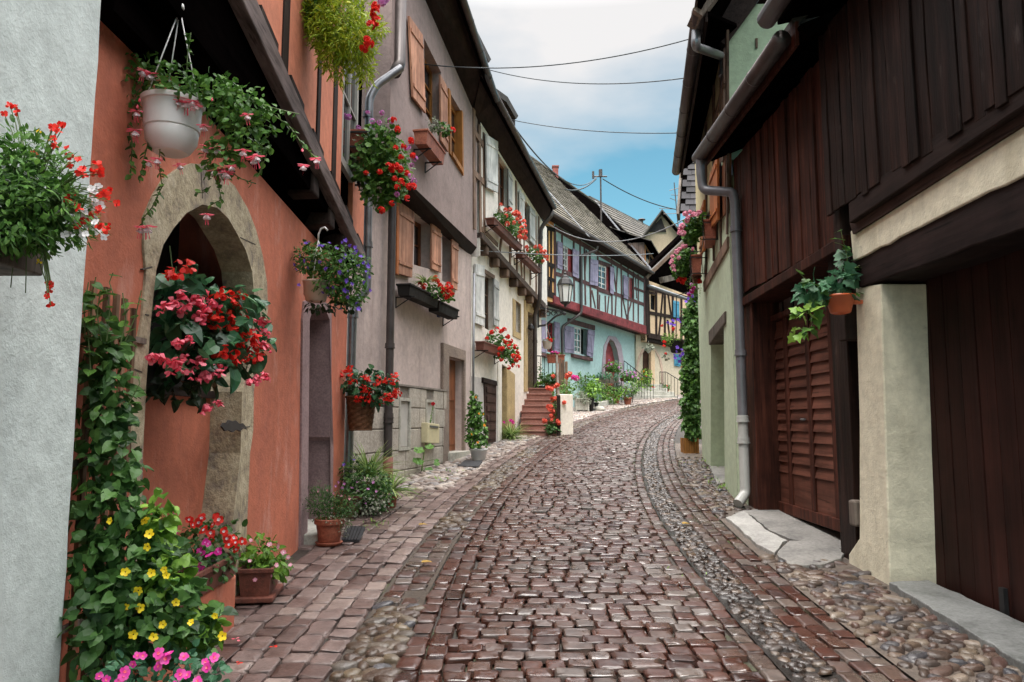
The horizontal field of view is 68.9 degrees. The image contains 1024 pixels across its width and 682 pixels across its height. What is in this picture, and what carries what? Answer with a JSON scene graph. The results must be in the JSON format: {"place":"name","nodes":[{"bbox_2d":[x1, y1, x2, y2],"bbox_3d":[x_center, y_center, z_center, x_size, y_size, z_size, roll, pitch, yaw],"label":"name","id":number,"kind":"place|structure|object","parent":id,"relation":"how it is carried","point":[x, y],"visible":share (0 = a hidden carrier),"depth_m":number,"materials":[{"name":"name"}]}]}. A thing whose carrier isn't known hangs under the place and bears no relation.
{"place":"outdoors","nodes":[
{"label":"outdoors","id":0,"kind":"place"},
{"bbox_2d":[189,409,621,681],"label":"pavement","id":1,"kind":"structure","parent":0,"point":[305,611],"depth_m":5.46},
{"bbox_2d":[74,638,232,681],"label":"flower pot","id":2,"kind":"object","parent":1,"relation":"on","point":[108,673],"visible":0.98,"depth_m":2.85,"materials":[{"name":"plant"}]},
{"bbox_2d":[235,532,293,603],"bbox_3d":[-1.846,1.639,5.499,0.479,0.461,0.514,1,-6,-12],"label":"flower pot","id":3,"kind":"object","parent":1,"relation":"on","point":[263,573],"visible":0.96,"depth_m":5.36,"materials":[{"name":"ceramic"}]},
{"bbox_2d":[302,480,362,546],"bbox_3d":[-1.735,1.641,7.149,0.606,0.614,0.367,0,-6,0],"label":"flower pot","id":4,"kind":"object","parent":1,"relation":"on","point":[329,529],"visible":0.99,"depth_m":7.09,"materials":[{"name":"ceramic"}]},
{"bbox_2d":[342,526,364,542],"bbox_3d":[-1.592,1.942,7.532,0.205,0.075,0.681,1,-6,-9],"label":"drain grate","id":5,"kind":"object","parent":1,"relation":"on","point":[355,533],"visible":0.9,"depth_m":7.44,"materials":[{"name":"metal"}]},
{"bbox_2d":[334,454,398,517],"bbox_3d":[-1.803,1.690,8.665,0.944,0.753,0.663,-5,-8,37],"label":"flower pot","id":6,"kind":"object","parent":1,"relation":"on","point":[366,496],"visible":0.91,"depth_m":8.53,"materials":[{"name":"plant"}]},
{"bbox_2d":[337,440,410,501],"bbox_3d":[-1.728,1.596,9.003,1.117,0.808,1.076,0,-6,0],"label":"spider plant","id":7,"kind":"object","parent":1,"relation":"on","point":[363,459],"visible":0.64,"depth_m":8.99,"materials":[{"name":"green plant"}]},
{"bbox_2d":[362,468,428,507],"bbox_3d":[-1.499,1.774,9.037,0.992,0.495,0.899,-1,-6,13],"label":"spider plant","id":8,"kind":"object","parent":1,"relation":"on","point":[397,482],"visible":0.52,"depth_m":9.02,"materials":[{"name":"green plant"}]},
{"bbox_2d":[363,459,728,575],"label":"weeds","id":9,"kind":"object","parent":1,"relation":"on","point":[462,470],"visible":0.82,"depth_m":10.74,"materials":[{"name":"green plant"}]},
{"bbox_2d":[545,221,554,301],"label":"orange house","id":10,"kind":"structure","parent":0,"point":[550,265],"depth_m":28.59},
{"bbox_2d":[216,399,915,681],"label":"ground","id":11,"kind":"structure","parent":0,"point":[297,555],"depth_m":5.64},
{"bbox_2d":[0,0,100,681],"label":"white house","id":12,"kind":"structure","parent":11,"relation":"on","point":[49,49],"depth_m":2.79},
{"bbox_2d":[0,101,119,307],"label":"wall flower box","id":13,"kind":"object","parent":12,"relation":"attached to","point":[32,220],"visible":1,"depth_m":2.31,"materials":[{"name":"green wood"}]},
{"bbox_2d":[59,0,403,681],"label":"salmon house","id":14,"kind":"structure","parent":11,"relation":"on","point":[262,456],"depth_m":5.50,"materials":[{"name":"paint"}]},
{"bbox_2d":[57,273,238,681],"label":"trellis","id":15,"kind":"object","parent":14,"relation":"attached to","point":[148,593],"visible":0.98,"depth_m":3.15,"materials":[{"name":"plant"}]},
{"bbox_2d":[128,512,247,626],"bbox_3d":[-1.900,1.243,4.219,0.530,0.505,1.385,0,-6,0],"label":"flower trough","id":16,"kind":"object","parent":14,"relation":"on","point":[216,566],"visible":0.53,"depth_m":4.56,"materials":[{"name":"ceramic"}]},
{"bbox_2d":[144,246,276,414],"bbox_3d":[-1.931,-0.057,4.520,0.828,1.014,1.372,0,-6,0],"label":"hanging basket","id":17,"kind":"object","parent":14,"relation":"on","point":[210,359],"visible":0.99,"depth_m":4.35,"materials":[{"name":"red plastic"}]},
{"bbox_2d":[121,4,320,239],"bbox_3d":[-1.521,-1.186,3.841,1.163,1.428,0.388,0,-6,0],"label":"hanging basket","id":18,"kind":"object","parent":14,"relation":"hanging from","point":[171,114],"visible":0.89,"depth_m":3.75,"materials":[{"name":"white plastic"}]},
{"bbox_2d":[298,300,333,546],"bbox_3d":[-2.174,1.145,7.745,0.340,3.174,1.572,0,-6,-1],"label":"stone doorway","id":19,"kind":"structure","parent":14,"relation":"in","point":[316,446],"depth_m":8.24,"materials":[{"name":"grey stone"}]},
{"bbox_2d":[291,226,373,316],"bbox_3d":[-1.623,-0.620,6.733,0.773,0.832,0.560,0,-6,0],"label":"hanging basket","id":20,"kind":"object","parent":14,"relation":"hanging from","point":[315,290],"visible":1,"depth_m":6.62,"materials":[{"name":"green plastic"}]},
{"bbox_2d":[299,0,390,93],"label":"window flower box","id":21,"kind":"object","parent":14,"relation":"attached to","point":[340,44],"visible":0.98,"depth_m":6.19,"materials":[{"name":"plant"}]},
{"bbox_2d":[341,0,360,187],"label":"window","id":22,"kind":"structure","parent":14,"relation":"in","point":[351,94],"depth_m":8.43,"materials":[{"name":"grey paint"}]},
{"bbox_2d":[340,364,401,430],"bbox_3d":[-1.726,0.677,9.047,0.842,0.815,0.580,0,-6,0],"label":"wicker basket","id":23,"kind":"object","parent":14,"relation":"attached to","point":[361,406],"visible":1,"depth_m":8.92,"materials":[{"name":"brown wicker"}]},
{"bbox_2d":[344,110,417,213],"bbox_3d":[-1.511,-1.923,8.669,0.960,1.197,1.130,0,-6,0],"label":"window flower box","id":24,"kind":"object","parent":14,"relation":"attached to","point":[369,151],"visible":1,"depth_m":8.32,"materials":[{"name":"plant"}]},
{"bbox_2d":[343,0,498,492],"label":"grey house","id":25,"kind":"structure","parent":11,"relation":"on","point":[427,230],"depth_m":12.59,"materials":[{"name":"paint"}]},
{"bbox_2d":[414,221,420,266],"bbox_3d":[-1.753,-1.677,12.948,0.050,0.920,0.882,-1,-6,13],"label":"window","id":26,"kind":"structure","parent":25,"relation":"in","point":[417,227],"depth_m":13.27,"materials":[{"name":"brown wood"}]},
{"bbox_2d":[395,274,458,325],"bbox_3d":[-1.291,-0.742,12.666,0.693,0.690,2.530,-2,-6,17],"label":"window flower box","id":27,"kind":"object","parent":25,"relation":"attached to","point":[431,302],"visible":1,"depth_m":12.44,"materials":[{"name":"black plastic"}]},
{"bbox_2d":[424,58,431,122],"bbox_3d":[-1.518,-4.223,12.634,0.050,1.290,1.087,-1,-6,10],"label":"window","id":28,"kind":"structure","parent":25,"relation":"in","point":[428,73],"depth_m":13.01,"materials":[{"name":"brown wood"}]},
{"bbox_2d":[421,423,438,442],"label":"letter box","id":29,"kind":"object","parent":25,"relation":"attached to","point":[429,432],"visible":0.99,"depth_m":12.48,"materials":[{"name":"beige metal"}]},
{"bbox_2d":[413,116,455,172],"bbox_3d":[-1.263,-3.209,11.916,0.375,0.973,1.361,-2,-6,16],"label":"window flower box","id":30,"kind":"object","parent":25,"relation":"attached to","point":[429,146],"visible":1,"depth_m":11.78,"materials":[{"name":"ceramic"}]},
{"bbox_2d":[449,359,454,450],"bbox_3d":[-1.265,1.184,14.437,0.080,1.883,1.140,-1,-6,13],"label":"door","id":31,"kind":"structure","parent":25,"relation":"in","point":[451,362],"depth_m":14.65,"materials":[{"name":"brown wood"}]},
{"bbox_2d":[451,104,454,151],"bbox_3d":[-1.194,-3.909,14.098,0.050,1.249,1.172,-1,-6,10],"label":"window","id":32,"kind":"structure","parent":25,"relation":"in","point":[452,109],"depth_m":14.42,"materials":[{"name":"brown wood"}]},
{"bbox_2d":[424,39,687,68],"bbox_3d":[0.475,-4.517,11.799,4.529,0.419,0.017,-2,-6,17],"label":"overhead cable","id":33,"kind":"object","parent":25,"relation":"attached to","point":[555,64],"visible":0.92,"depth_m":11.72,"materials":[{"name":"rubber"}]},
{"bbox_2d":[490,70,682,83],"bbox_3d":[1.111,-4.999,13.912,0.018,1.849,4.806,6,-9,-45],"label":"overhead cable","id":34,"kind":"object","parent":25,"relation":"attached to","point":[590,83],"visible":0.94,"depth_m":13.53,"materials":[{"name":"rubber"}]},
{"bbox_2d":[327,410,625,681],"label":"mortar","id":35,"kind":"object","parent":11,"relation":"on","point":[420,595],"visible":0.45,"depth_m":5.98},
{"bbox_2d":[329,401,669,681],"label":"pebble strip","id":36,"kind":"object","parent":11,"relation":"on","point":[383,649],"visible":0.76,"depth_m":4.68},
{"bbox_2d":[470,74,556,452],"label":"cream house","id":37,"kind":"structure","parent":11,"relation":"on","point":[508,294],"depth_m":17.89,"materials":[{"name":"beige paint"}]},
{"bbox_2d":[485,277,487,329],"bbox_3d":[-0.666,-0.873,17.178,0.050,1.286,0.740,-2,-6,14],"label":"window","id":38,"kind":"structure","parent":37,"relation":"in","point":[486,279],"depth_m":17.44,"materials":[{"name":"glass"}]},
{"bbox_2d":[483,383,495,442],"bbox_3d":[-0.491,1.623,16.905,0.048,1.357,1.038,-2,-6,14],"label":"cellar door","id":39,"kind":"structure","parent":37,"relation":"in","point":[489,390],"depth_m":16.86,"materials":[{"name":"brown wood"}]},
{"bbox_2d":[475,327,520,369],"bbox_3d":[-0.248,0.157,16.679,0.934,0.977,2.038,-1,-6,7],"label":"window flower box","id":40,"kind":"object","parent":37,"relation":"attached to","point":[498,350],"visible":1,"depth_m":16.74,"materials":[{"name":"ceramic"}]},
{"bbox_2d":[500,164,503,205],"bbox_3d":[-0.325,-3.777,18.017,0.050,1.136,0.822,-2,-6,14],"label":"window","id":41,"kind":"structure","parent":37,"relation":"in","point":[501,168],"depth_m":18.33,"materials":[{"name":"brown wood"}]},
{"bbox_2d":[485,203,527,257],"bbox_3d":[0.016,-2.660,17.347,0.876,0.914,2.673,-1,-6,9],"label":"window flower box","id":42,"kind":"object","parent":37,"relation":"attached to","point":[499,228],"visible":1,"depth_m":16.98,"materials":[{"name":"ceramic"}]},
{"bbox_2d":[514,244,548,279],"bbox_3d":[0.551,-2.227,19.739,0.721,0.826,2.204,-2,-6,15],"label":"window flower box","id":43,"kind":"object","parent":37,"relation":"attached to","point":[529,263],"visible":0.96,"depth_m":19.93,"materials":[{"name":"plant"}]},
{"bbox_2d":[537,272,572,327],"bbox_3d":[1.263,-1.208,21.753,1.060,1.651,0.417,0,-6,0],"label":"street lantern","id":44,"kind":"object","parent":37,"relation":"attached to","point":[565,285],"visible":0.99,"depth_m":21.68,"materials":[{"name":"black metal"}]},
{"bbox_2d":[542,327,554,348],"bbox_3d":[1.052,-0.500,21.612,0.386,1.467,0.335,0,-6,0],"label":"hanging basket","id":45,"kind":"object","parent":44,"relation":"hanging from","point":[547,343],"visible":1,"depth_m":21.46,"materials":[{"name":"white plastic"}]},
{"bbox_2d":[517,130,596,185],"bbox_3d":[2.288,-6.982,28.961,0.038,6.047,22.177,-1,-6,12],"label":"overhead cable","id":46,"kind":"object","parent":37,"relation":"attached to","point":[546,165],"visible":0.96,"depth_m":22.60,"materials":[{"name":"rubber"}]},
{"bbox_2d":[480,250,653,255],"bbox_3d":[2.503,-2.761,23.277,0.023,3.201,15.738,-3,-7,24],"label":"overhead cable","id":47,"kind":"object","parent":37,"relation":"attached to","point":[565,255],"visible":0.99,"depth_m":21.27,"materials":[{"name":"metal"}]},
{"bbox_2d":[513,120,675,133],"bbox_3d":[1.563,-4.605,15.982,0.018,1.765,4.741,5,-8,-40],"label":"overhead cable","id":48,"kind":"object","parent":37,"relation":"attached to","point":[598,131],"visible":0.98,"depth_m":15.61,"materials":[{"name":"rubber"}]},
{"bbox_2d":[541,218,683,241],"bbox_3d":[2.288,-3.112,19.042,0.022,1.818,7.014,3,-7,-24],"label":"overhead cable","id":49,"kind":"object","parent":37,"relation":"attached to","point":[615,241],"visible":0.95,"depth_m":18.30,"materials":[{"name":"rubber"}]},
{"bbox_2d":[381,399,679,605],"bbox_3d":[3.638,2.471,23.243,3.064,2.737,36.879,-2,-6,18],"label":"gutter","id":50,"kind":"object","parent":11,"relation":"on","point":[405,578],"visible":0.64,"depth_m":6.74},
{"bbox_2d":[394,395,682,489],"bbox_3d":[2.853,2.589,26.593,4.473,2.500,33.125,-2,-7,21],"label":"pebble strip","id":51,"kind":"object","parent":11,"relation":"on","point":[494,450],"visible":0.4,"depth_m":13.08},
{"bbox_2d":[413,402,439,471],"bbox_3d":[-1.407,1.599,12.398,0.228,1.194,1.153,-2,-6,14],"label":"hollyhock","id":52,"kind":"object","parent":51,"relation":"on","point":[418,461],"visible":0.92,"depth_m":12.32,"materials":[{"name":"green plant"}]},
{"bbox_2d":[458,460,482,467],"bbox_3d":[-0.717,2.173,13.218,0.379,0.080,0.854,-1,-6,6],"label":"door mat","id":53,"kind":"object","parent":51,"relation":"on","point":[471,463],"depth_m":13.17,"materials":[{"name":"black rubber"}]},
{"bbox_2d":[464,391,490,460],"bbox_3d":[-0.643,1.573,13.822,0.483,1.301,0.504,-5,-8,36],"label":"flower pot","id":54,"kind":"object","parent":51,"relation":"on","point":[475,435],"visible":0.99,"depth_m":13.73,"materials":[{"name":"green plant"}]},
{"bbox_2d":[501,419,537,440],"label":"ornamental grass","id":55,"kind":"object","parent":51,"relation":"on","point":[510,434],"depth_m":18.00,"materials":[{"name":"green plant"}]},
{"bbox_2d":[543,414,561,434],"bbox_3d":[1.031,2.122,18.995,0.479,0.545,0.469,0,-6,0],"label":"flower pot","id":56,"kind":"object","parent":51,"relation":"on","point":[551,427],"visible":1,"depth_m":18.85,"materials":[{"name":"plant"}]},
{"bbox_2d":[573,391,590,410],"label":"flower pot","id":57,"kind":"object","parent":51,"relation":"on","point":[581,402],"visible":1,"depth_m":28.45,"materials":[{"name":"stone"}]},
{"bbox_2d":[584,375,601,410],"bbox_3d":[3.108,1.988,28.778,0.651,1.448,0.897,-4,-7,35],"label":"flower pot","id":58,"kind":"object","parent":51,"relation":"on","point":[591,388],"visible":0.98,"depth_m":28.58,"materials":[{"name":"black plastic"}]},
{"bbox_2d":[597,399,613,405],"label":"stone plinth","id":59,"kind":"structure","parent":51,"relation":"on","point":[604,403],"depth_m":31.78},
{"bbox_2d":[603,359,621,389],"bbox_3d":[4.614,1.837,34.142,0.885,1.959,0.724,0,-6,0],"label":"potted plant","id":60,"kind":"object","parent":51,"relation":"on","point":[615,368],"visible":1,"depth_m":34.15,"materials":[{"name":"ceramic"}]},
{"bbox_2d":[609,382,622,403],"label":"flower pot","id":61,"kind":"object","parent":51,"relation":"on","point":[616,390],"visible":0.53,"depth_m":33.23,"materials":[{"name":"plant"}]},
{"bbox_2d":[619,369,638,402],"bbox_3d":[5.290,2.039,34.105,0.993,1.550,0.712,0,-6,0],"label":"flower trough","id":62,"kind":"object","parent":51,"relation":"on","point":[627,376],"visible":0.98,"depth_m":34.09,"materials":[{"name":"ceramic"}]},
{"bbox_2d":[622,375,636,404],"bbox_3d":[5.088,2.145,32.598,0.729,1.293,0.707,0,-6,0],"label":"flower pot","id":63,"kind":"object","parent":51,"relation":"on","point":[627,401],"visible":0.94,"depth_m":32.47,"materials":[{"name":"ceramic"}]},
{"bbox_2d":[519,355,572,435],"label":"stone stairs","id":64,"kind":"structure","parent":11,"relation":"on","point":[534,412],"depth_m":19.52,"materials":[{"name":"red stone"}]},
{"bbox_2d":[531,362,550,387],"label":"spider plant","id":65,"kind":"object","parent":64,"relation":"on","point":[541,383],"visible":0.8,"depth_m":21.39,"materials":[{"name":"green plant"}]},
{"bbox_2d":[540,372,555,388],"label":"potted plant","id":66,"kind":"object","parent":64,"relation":"on","point":[552,378],"visible":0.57,"depth_m":21.17,"materials":[{"name":"plant"}]},
{"bbox_2d":[546,351,564,362],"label":"railing flower box","id":67,"kind":"object","parent":64,"relation":"on","point":[551,357],"visible":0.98,"depth_m":21.58,"materials":[{"name":"ceramic"}]},
{"bbox_2d":[542,371,578,422],"bbox_3d":[1.409,1.496,19.668,0.777,1.338,1.452,-3,-7,29],"label":"climbing geranium","id":68,"kind":"object","parent":64,"relation":"on","point":[554,398],"visible":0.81,"depth_m":19.29,"materials":[{"name":"red plant"}]},
{"bbox_2d":[477,143,654,406],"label":"turquoise house","id":69,"kind":"structure","parent":11,"relation":"on","point":[597,326],"depth_m":33.63,"materials":[{"name":"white paint"}]},
{"bbox_2d":[547,323,551,352],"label":"window","id":70,"kind":"structure","parent":69,"relation":"in","point":[549,326],"depth_m":29.84,"materials":[{"name":"paint"}]},
{"bbox_2d":[563,246,567,270],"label":"window","id":71,"kind":"structure","parent":69,"relation":"in","point":[565,250],"depth_m":30.06,"materials":[{"name":"white paint"}]},
{"bbox_2d":[568,248,571,272],"bbox_3d":[2.325,-3.215,30.426,0.080,1.076,0.531,-3,-7,28],"label":"window side","id":72,"kind":"structure","parent":69,"relation":"in","point":[569,250],"depth_m":30.42,"materials":[{"name":"paint"}]},
{"bbox_2d":[574,326,580,353],"bbox_3d":[2.784,-0.028,32.083,0.050,1.155,0.805,-3,-7,28],"label":"window","id":73,"kind":"structure","parent":69,"relation":"in","point":[577,331],"depth_m":32.11,"materials":[{"name":"white paint"}]},
{"bbox_2d":[599,264,605,288],"bbox_3d":[4.005,-2.878,33.522,0.050,1.171,1.134,-3,-7,28],"label":"window","id":74,"kind":"structure","parent":69,"relation":"in","point":[602,269],"depth_m":33.67,"materials":[{"name":"white paint"}]},
{"bbox_2d":[606,267,609,290],"bbox_3d":[4.359,-2.824,34.241,0.080,1.208,0.561,-3,-7,28],"label":"window side","id":75,"kind":"structure","parent":69,"relation":"in","point":[607,268],"depth_m":34.24,"materials":[{"name":"paint"}]},
{"bbox_2d":[605,342,613,396],"bbox_3d":[4.521,1.315,35.673,0.080,2.878,2.053,-3,-7,28],"label":"door","id":76,"kind":"structure","parent":69,"relation":"in","point":[609,353],"depth_m":35.95,"materials":[{"name":"paint"}]},
{"bbox_2d":[577,371,598,396],"bbox_3d":[2.954,1.964,32.230,1.134,1.411,1.650,-6,-8,44],"label":"shrub","id":77,"kind":"object","parent":11,"relation":"on","point":[584,384],"visible":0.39,"depth_m":32.04,"materials":[{"name":"green plant"}]},
{"bbox_2d":[570,381,641,404],"bbox_3d":[3.683,2.334,32.132,4.081,1.306,1.474,4,-7,-31],"label":"shrub","id":78,"kind":"object","parent":11,"relation":"on","point":[605,396],"visible":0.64,"depth_m":32.44,"materials":[{"name":"green plant"}]},
{"bbox_2d":[595,371,621,385],"bbox_3d":[3.932,2.079,33.491,2.193,1.494,0.837,2,-7,-22],"label":"flower trough","id":79,"kind":"object","parent":11,"relation":"on","point":[605,379],"visible":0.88,"depth_m":33.79,"materials":[{"name":"grey wood"}]},
{"bbox_2d":[589,196,658,263],"bbox_3d":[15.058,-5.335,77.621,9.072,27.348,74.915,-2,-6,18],"label":"grey roof house","id":80,"kind":"structure","parent":11,"relation":"on","point":[629,227],"depth_m":51.87,"materials":[{"name":"tile"}]},
{"bbox_2d":[603,179,676,209],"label":"overhead cable","id":81,"kind":"object","parent":80,"relation":"attached to","point":[638,197],"visible":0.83,"depth_m":42.48,"materials":[{"name":"rubber"}]},
{"bbox_2d":[624,361,678,398],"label":"door steps","id":82,"kind":"structure","parent":11,"relation":"on","point":[657,391],"depth_m":37.71,"materials":[{"name":"stone"}]},
{"bbox_2d":[631,368,652,390],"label":"shrub","id":83,"kind":"object","parent":82,"relation":"on","point":[644,380],"visible":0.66,"depth_m":38.41,"materials":[{"name":"green plant"}]},
{"bbox_2d":[642,209,677,252],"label":"cream gable house","id":84,"kind":"structure","parent":11,"relation":"on","point":[662,239],"depth_m":53.08,"materials":[{"name":"paint"}]},
{"bbox_2d":[659,182,678,226],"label":"roof aerial","id":85,"kind":"object","parent":84,"relation":"attached to","point":[675,202],"visible":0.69,"depth_m":51.27,"materials":[{"name":"metal"}]},
{"bbox_2d":[635,235,698,394],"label":"yellow house","id":86,"kind":"structure","parent":11,"relation":"on","point":[663,287],"depth_m":39.85,"materials":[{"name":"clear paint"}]},
{"bbox_2d":[643,351,647,377],"bbox_3d":[6.917,1.702,39.221,0.878,2.582,0.070,6,-8,-42],"label":"door","id":87,"kind":"structure","parent":86,"relation":"in","point":[645,355],"depth_m":39.35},
{"bbox_2d":[642,341,654,352],"bbox_3d":[7.017,0.314,38.525,0.698,0.631,0.561,0,-6,0],"label":"hanging basket","id":88,"kind":"object","parent":86,"relation":"hanging from","point":[648,348],"visible":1,"depth_m":38.42,"materials":[{"name":"plant"}]},
{"bbox_2d":[677,163,695,220],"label":"slate roof house","id":89,"kind":"structure","parent":11,"relation":"on","point":[686,200],"depth_m":16.92,"materials":[{"name":"grey stone"}]},
{"bbox_2d":[672,0,787,502],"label":"green house","id":90,"kind":"structure","parent":11,"relation":"on","point":[728,40],"depth_m":10.43,"materials":[{"name":"paint"}]},
{"bbox_2d":[660,289,696,362],"bbox_3d":[3.243,-0.321,14.123,0.977,1.527,0.475,1,-6,-8],"label":"hanging basket","id":91,"kind":"object","parent":90,"relation":"hanging from","point":[676,345],"visible":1,"depth_m":13.99,"materials":[{"name":"black plastic"}]},
{"bbox_2d":[669,244,707,279],"bbox_3d":[3.087,-1.349,13.142,0.783,0.591,0.876,0,-6,0],"label":"window flower box","id":92,"kind":"object","parent":90,"relation":"attached to","point":[684,256],"visible":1,"depth_m":12.85,"materials":[{"name":"ceramic"}]},
{"bbox_2d":[676,274,702,296],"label":"window flower box","id":93,"kind":"object","parent":90,"relation":"attached to","point":[696,280],"visible":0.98,"depth_m":13.09,"materials":[{"name":"ceramic"}]},
{"bbox_2d":[677,210,717,251],"bbox_3d":[2.869,-1.699,11.465,0.818,0.533,0.886,0,-6,0],"label":"window flower box","id":94,"kind":"object","parent":90,"relation":"attached to","point":[694,229],"visible":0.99,"depth_m":11.18,"materials":[{"name":"ceramic"}]},
{"bbox_2d":[719,153,731,218],"bbox_3d":[2.938,-2.205,10.323,0.080,1.064,1.147,-1,-6,9],"label":"dark window","id":95,"kind":"structure","parent":90,"relation":"in","point":[722,168],"depth_m":10.05,"materials":[{"name":"brown wood"}]},
{"bbox_2d":[643,415,838,681],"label":"gutter","id":96,"kind":"object","parent":11,"relation":"on","point":[778,632],"visible":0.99,"depth_m":5.71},
{"bbox_2d":[642,412,845,681],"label":"mortar","id":97,"kind":"object","parent":11,"relation":"on","point":[788,673],"visible":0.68,"depth_m":5.00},
{"bbox_2d":[675,443,1023,681],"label":"mortar","id":98,"kind":"object","parent":11,"relation":"on","point":[913,672],"visible":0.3,"depth_m":5.50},
{"bbox_2d":[677,283,701,452],"bbox_3d":[3.716,0.471,15.397,0.648,3.676,0.647,0,-6,0],"label":"climbing plant","id":99,"kind":"object","parent":98,"relation":"on","point":[689,403],"visible":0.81,"depth_m":15.23,"materials":[{"name":"green plant"}]},
{"bbox_2d":[709,465,724,484],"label":"stone slab","id":100,"kind":"structure","parent":98,"relation":"on","point":[718,472],"depth_m":11.92,"materials":[{"name":"stone"}]},
{"bbox_2d":[726,511,786,555],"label":"stone slab","id":101,"kind":"structure","parent":98,"relation":"on","point":[752,530],"depth_m":7.48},
{"bbox_2d":[734,509,840,548],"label":"stone slab","id":102,"kind":"structure","parent":98,"relation":"on","point":[783,525],"depth_m":7.78,"materials":[{"name":"stone"}]},
{"bbox_2d":[777,540,843,567],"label":"stone slab","id":103,"kind":"structure","parent":98,"relation":"on","point":[805,554],"depth_m":6.67,"materials":[{"name":"stone"}]},
{"bbox_2d":[675,457,1023,681],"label":"pebble strip","id":104,"kind":"object","parent":98,"relation":"on","point":[880,603],"visible":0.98,"depth_m":4.94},
{"bbox_2d":[889,580,1023,672],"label":"concrete sill","id":105,"kind":"structure","parent":98,"relation":"on","point":[1002,634],"depth_m":4.84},
{"bbox_2d":[692,0,1023,622],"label":"timber barn","id":106,"kind":"structure","parent":11,"relation":"on","point":[881,429],"depth_m":5.84,"materials":[{"name":"brown wood"}]},
{"bbox_2d":[787,229,862,343],"bbox_3d":[2.648,-0.449,6.284,0.711,0.976,0.423,0,-6,0],"label":"wall pot","id":107,"kind":"object","parent":106,"relation":"attached to","point":[840,300],"depth_m":6.20,"materials":[{"name":"orange plant"}]},
{"bbox_2d":[828,258,859,558],"bbox_3d":[3.100,0.613,6.709,0.271,2.975,0.319,0,-6,0],"label":"dark door leaf","id":108,"kind":"structure","parent":106,"relation":"in","point":[844,353],"depth_m":6.62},
{"bbox_2d":[467,0,694,226],"label":"sky","id":109,"kind":"structure","parent":0,"point":[514,33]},
{"bbox_2d":[393,400,913,681],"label":"street","id":110,"kind":"structure","parent":0,"point":[560,465],"depth_m":5.50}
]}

